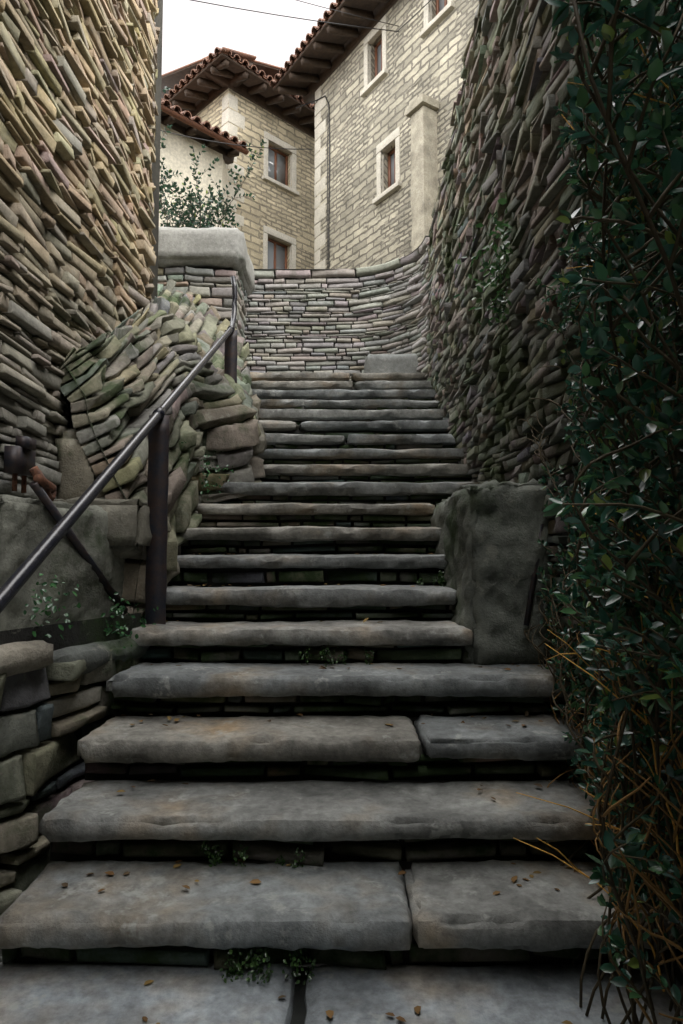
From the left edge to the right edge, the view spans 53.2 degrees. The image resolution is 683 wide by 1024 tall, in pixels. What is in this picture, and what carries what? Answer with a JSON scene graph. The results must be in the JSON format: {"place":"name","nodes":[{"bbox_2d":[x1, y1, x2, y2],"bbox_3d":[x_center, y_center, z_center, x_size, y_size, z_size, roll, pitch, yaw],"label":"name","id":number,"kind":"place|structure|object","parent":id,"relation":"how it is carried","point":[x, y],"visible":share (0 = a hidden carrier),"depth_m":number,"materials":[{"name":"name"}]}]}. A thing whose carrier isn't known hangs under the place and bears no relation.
{"place":"outdoors","nodes":[
{"label":"outdoors","id":0,"kind":"place"},
{"bbox_2d":[143,0,180,623],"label":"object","id":1,"kind":"structure","parent":0,"point":[158,20],"depth_m":6.31,"materials":[{"name":"stone"}]},
{"bbox_2d":[0,0,159,498],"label":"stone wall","id":2,"kind":"structure","parent":1,"relation":"on","point":[78,107],"depth_m":3.86,"materials":[{"name":"stone"}]},
{"bbox_2d":[52,279,266,616],"bbox_3d":[-1.784,-1.175,5.808,2.354,3.885,4.342,0,-4,0],"label":"bank rock","id":3,"kind":"object","parent":1,"relation":"on","point":[124,379],"visible":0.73,"depth_m":4.42,"materials":[{"name":"stone"}]},
{"bbox_2d":[159,124,221,226],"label":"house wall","id":4,"kind":"structure","parent":1,"relation":"on","point":[176,151],"depth_m":13.42,"materials":[{"name":"paint"}]},
{"bbox_2d":[161,111,239,164],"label":"roof eaves","id":5,"kind":"object","parent":1,"relation":"on","point":[228,153],"visible":0.2,"depth_m":13.61,"materials":[{"name":"brown wood"}]},
{"bbox_2d":[161,99,247,148],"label":"roof tiles","id":6,"kind":"object","parent":5,"relation":"on","point":[195,119],"visible":0.06,"depth_m":13.26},
{"bbox_2d":[161,105,248,154],"bbox_3d":[-3.624,-7.461,12.255,0.136,0.089,4.800,-4,-6,45],"label":"annex gutter","id":7,"kind":"object","parent":5,"relation":"attached to","point":[170,112],"visible":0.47,"depth_m":13.14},
{"bbox_2d":[158,267,247,360],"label":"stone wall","id":8,"kind":"structure","parent":1,"relation":"on","point":[213,287],"depth_m":8.07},
{"bbox_2d":[158,227,254,295],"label":"coping slab","id":9,"kind":"structure","parent":8,"relation":"on","point":[213,248],"depth_m":8.00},
{"bbox_2d":[195,88,228,169],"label":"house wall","id":10,"kind":"structure","parent":1,"relation":"on","point":[211,112],"depth_m":15.16,"materials":[{"name":"beige stone"}]},
{"bbox_2d":[222,93,244,227],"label":"corner stones","id":11,"kind":"object","parent":1,"relation":"on","point":[233,116],"visible":0.17,"depth_m":14.85,"materials":[{"name":"stone"}]},
{"bbox_2d":[228,89,314,268],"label":"house front","id":12,"kind":"structure","parent":1,"relation":"on","point":[279,210],"depth_m":15.63,"materials":[{"name":"stone"}]},
{"bbox_2d":[161,53,314,138],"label":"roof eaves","id":13,"kind":"object","parent":12,"relation":"on","point":[256,89],"visible":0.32,"depth_m":15.37,"materials":[{"name":"brown wood"}]},
{"bbox_2d":[161,47,280,100],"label":"roof tiles","id":14,"kind":"object","parent":13,"relation":"on","point":[206,62],"visible":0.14,"depth_m":14.50,"materials":[{"name":"brown tile"}]},
{"bbox_2d":[169,53,314,116],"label":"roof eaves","id":15,"kind":"object","parent":13,"relation":"attached to","point":[197,94],"visible":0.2,"depth_m":15.06,"materials":[{"name":"brown wood"}]},
{"bbox_2d":[162,50,314,110],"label":"roof tiles","id":16,"kind":"object","parent":15,"relation":"on","point":[259,73],"visible":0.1,"depth_m":14.69,"materials":[{"name":"brown tile"}]},
{"bbox_2d":[262,131,298,268],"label":"window surrounds","id":17,"kind":"object","parent":12,"relation":"attached to","point":[277,143],"visible":0.54,"depth_m":15.71,"materials":[{"name":"beige stone"}]},
{"bbox_2d":[268,145,287,268],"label":"window frames","id":18,"kind":"structure","parent":17,"relation":"in","point":[276,151],"depth_m":15.91,"materials":[{"name":"brown wood"}]},
{"bbox_2d":[268,149,284,268],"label":"window panes","id":19,"kind":"structure","parent":18,"relation":"in","point":[280,257],"depth_m":15.86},
{"bbox_2d":[314,86,325,268],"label":"corner stones","id":20,"kind":"object","parent":1,"relation":"on","point":[320,186],"visible":0.4,"depth_m":14.36,"materials":[{"name":"stone"}]},
{"bbox_2d":[244,236,430,380],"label":"slate wall","id":21,"kind":"structure","parent":1,"relation":"on","point":[327,320],"depth_m":9.17,"materials":[{"name":"stone"}]},
{"bbox_2d":[314,0,478,268],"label":"house front","id":22,"kind":"structure","parent":1,"relation":"on","point":[364,231],"depth_m":12.45,"materials":[{"name":"stone"}]},
{"bbox_2d":[273,0,397,102],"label":"roof eaves","id":23,"kind":"object","parent":22,"relation":"on","point":[326,52],"visible":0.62,"depth_m":13.55,"materials":[{"name":"brown wood"}]},
{"bbox_2d":[270,0,343,87],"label":"roof tiles","id":24,"kind":"object","parent":23,"relation":"on","point":[327,15],"visible":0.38,"depth_m":13.47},
{"bbox_2d":[360,0,454,204],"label":"window frames","id":25,"kind":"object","parent":22,"relation":"attached to","point":[393,137],"visible":0.55,"depth_m":12.45,"materials":[{"name":"beige stone"}]},
{"bbox_2d":[375,0,446,187],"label":"house window frames","id":26,"kind":"structure","parent":25,"relation":"in","point":[377,45],"depth_m":12.53,"materials":[{"name":"brown wood"}]},
{"bbox_2d":[377,0,443,184],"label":"window","id":27,"kind":"structure","parent":26,"relation":"in","point":[441,4],"depth_m":12.51,"materials":[{"name":"red wood"}]},
{"bbox_2d":[405,93,438,251],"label":"house buttress","id":28,"kind":"structure","parent":22,"relation":"attached to","point":[421,110],"depth_m":11.06,"materials":[{"name":"stone"}]},
{"bbox_3d":[-0.269,-3.120,13.731,0.057,0.800,0.060,0,-4,0],"label":"cable conduit","id":29,"kind":"object","parent":1,"relation":"on","visible":0},
{"bbox_2d":[161,0,430,268],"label":"cables","id":30,"kind":"object","parent":29,"relation":"attached to","point":[328,209],"visible":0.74,"depth_m":13.43,"materials":[{"name":"black"}]},
{"bbox_2d":[159,86,266,228],"bbox_3d":[-2.025,-4.240,10.139,2.491,2.146,4.265,-3,-5,33],"label":"terrace shrub","id":31,"kind":"object","parent":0,"point":[186,213],"depth_m":9.64,"materials":[{"name":"green plant"}]},
{"bbox_2d":[222,155,227,227],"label":"house wall","id":32,"kind":"structure","parent":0,"point":[224,177],"depth_m":14.29,"materials":[{"name":"beige paint"}]},
{"bbox_2d":[162,0,335,73],"label":"sky","id":33,"kind":"structure","parent":0,"point":[192,30],"materials":[{"name":"white"}]},
{"bbox_2d":[0,717,515,948],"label":"ground sheet","id":34,"kind":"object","parent":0,"point":[405,865],"depth_m":4.13,"materials":[{"name":"soil"}]},
{"bbox_2d":[0,613,151,915],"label":"flank wall","id":35,"kind":"structure","parent":34,"relation":"on","point":[56,700],"depth_m":2.83,"materials":[{"name":"stone"}]},
{"bbox_2d":[0,494,128,630],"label":"flank slabs","id":36,"kind":"structure","parent":35,"relation":"on","point":[27,525],"depth_m":3.19,"materials":[{"name":"stone"}]},
{"bbox_2d":[12,466,56,500],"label":"elbow bracket bolts","id":37,"kind":"object","parent":36,"relation":"on","point":[49,487],"visible":0.72,"depth_m":3.14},
{"bbox_2d":[4,436,36,476],"bbox_3d":[-1.470,-0.256,3.146,0.080,0.170,0.180,0,-4,0],"label":"wall bracket plate","id":38,"kind":"object","parent":37,"relation":"attached to","point":[20,457],"depth_m":3.10,"materials":[{"name":"metal"}]},
{"bbox_2d":[29,481,127,614],"bbox_3d":[-1.270,0.205,3.364,0.040,0.649,0.753,-1,-4,16],"label":"brace pipe","id":39,"kind":"object","parent":36,"relation":"attached to","point":[51,508],"visible":0.86,"depth_m":3.30,"materials":[{"name":"metal"}]},
{"bbox_2d":[23,195,512,647],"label":"wall weeds","id":40,"kind":"object","parent":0,"point":[500,227],"depth_m":3.89,"materials":[{"name":"green plant"}]},
{"bbox_2d":[10,380,663,966],"bbox_3d":[-0.120,-0.071,5.421,2.400,3.498,6.246,0,-4,0],"label":"stair core","id":41,"kind":"object","parent":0,"point":[328,856],"visible":0.06,"depth_m":3.22,"materials":[{"name":"grey stone"}]},
{"bbox_2d":[2,380,669,969],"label":"stair risers","id":42,"kind":"object","parent":41,"relation":"attached to","point":[274,850],"visible":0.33,"depth_m":3.15,"materials":[{"name":"grey stone"}]},
{"bbox_2d":[0,949,682,1023],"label":"pavement flagstones","id":43,"kind":"object","parent":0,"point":[78,993],"visible":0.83,"depth_m":2.01,"materials":[{"name":"stone"}]},
{"bbox_2d":[61,553,609,1023],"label":"leaf litter","id":44,"kind":"object","parent":43,"relation":"on","point":[331,1013],"visible":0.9,"depth_m":2.37,"materials":[{"name":"brown plant"}]},
{"bbox_2d":[0,372,682,951],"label":"stone steps","id":45,"kind":"structure","parent":43,"relation":"on","point":[354,906],"depth_m":2.75,"materials":[{"name":"grey stone"}]},
{"bbox_2d":[145,330,237,623],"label":"railing posts","id":46,"kind":"object","parent":45,"relation":"on","point":[157,505],"visible":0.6,"depth_m":3.71,"materials":[{"name":"black metal"}]},
{"bbox_2d":[0,276,236,612],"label":"handrail tube","id":47,"kind":"object","parent":46,"relation":"attached to","point":[15,582],"visible":1,"depth_m":2.79,"materials":[{"name":"grey metal"}]},
{"bbox_2d":[201,570,446,984],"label":"weeds","id":48,"kind":"object","parent":45,"relation":"on","point":[253,961],"visible":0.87,"depth_m":2.12,"materials":[{"name":"green plant"}]},
{"bbox_2d":[364,353,420,372],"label":"stone block","id":49,"kind":"structure","parent":45,"relation":"on","point":[390,363],"depth_m":8.55,"materials":[{"name":"stone"}]},
{"bbox_2d":[430,478,553,664],"bbox_3d":[0.874,0.389,4.192,0.612,1.094,1.508,0,-4,0],"label":"block boulder","id":50,"kind":"object","parent":45,"relation":"attached to","point":[490,548],"visible":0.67,"depth_m":3.50,"materials":[{"name":"stone"}]},
{"bbox_2d":[523,524,543,625],"bbox_3d":[0.992,0.249,3.482,0.157,0.656,0.036,2,-4,-23],"label":"iron stake","id":51,"kind":"object","parent":50,"relation":"attached to","point":[530,599],"visible":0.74,"depth_m":3.45,"materials":[{"name":"metal"}]},
{"bbox_2d":[514,11,682,991],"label":"dry twigs","id":52,"kind":"object","parent":45,"relation":"on","point":[645,720],"visible":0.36,"depth_m":1.63,"materials":[{"name":"brown plant"}]},
{"bbox_2d":[426,0,682,984],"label":"rubble wall","id":53,"kind":"structure","parent":0,"point":[486,380],"depth_m":4.18,"materials":[{"name":"stone"}]},
{"bbox_2d":[517,0,682,1023],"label":"ivy","id":54,"kind":"object","parent":53,"relation":"attached to","point":[657,121],"depth_m":1.39,"materials":[{"name":"green plant"}]}
]}

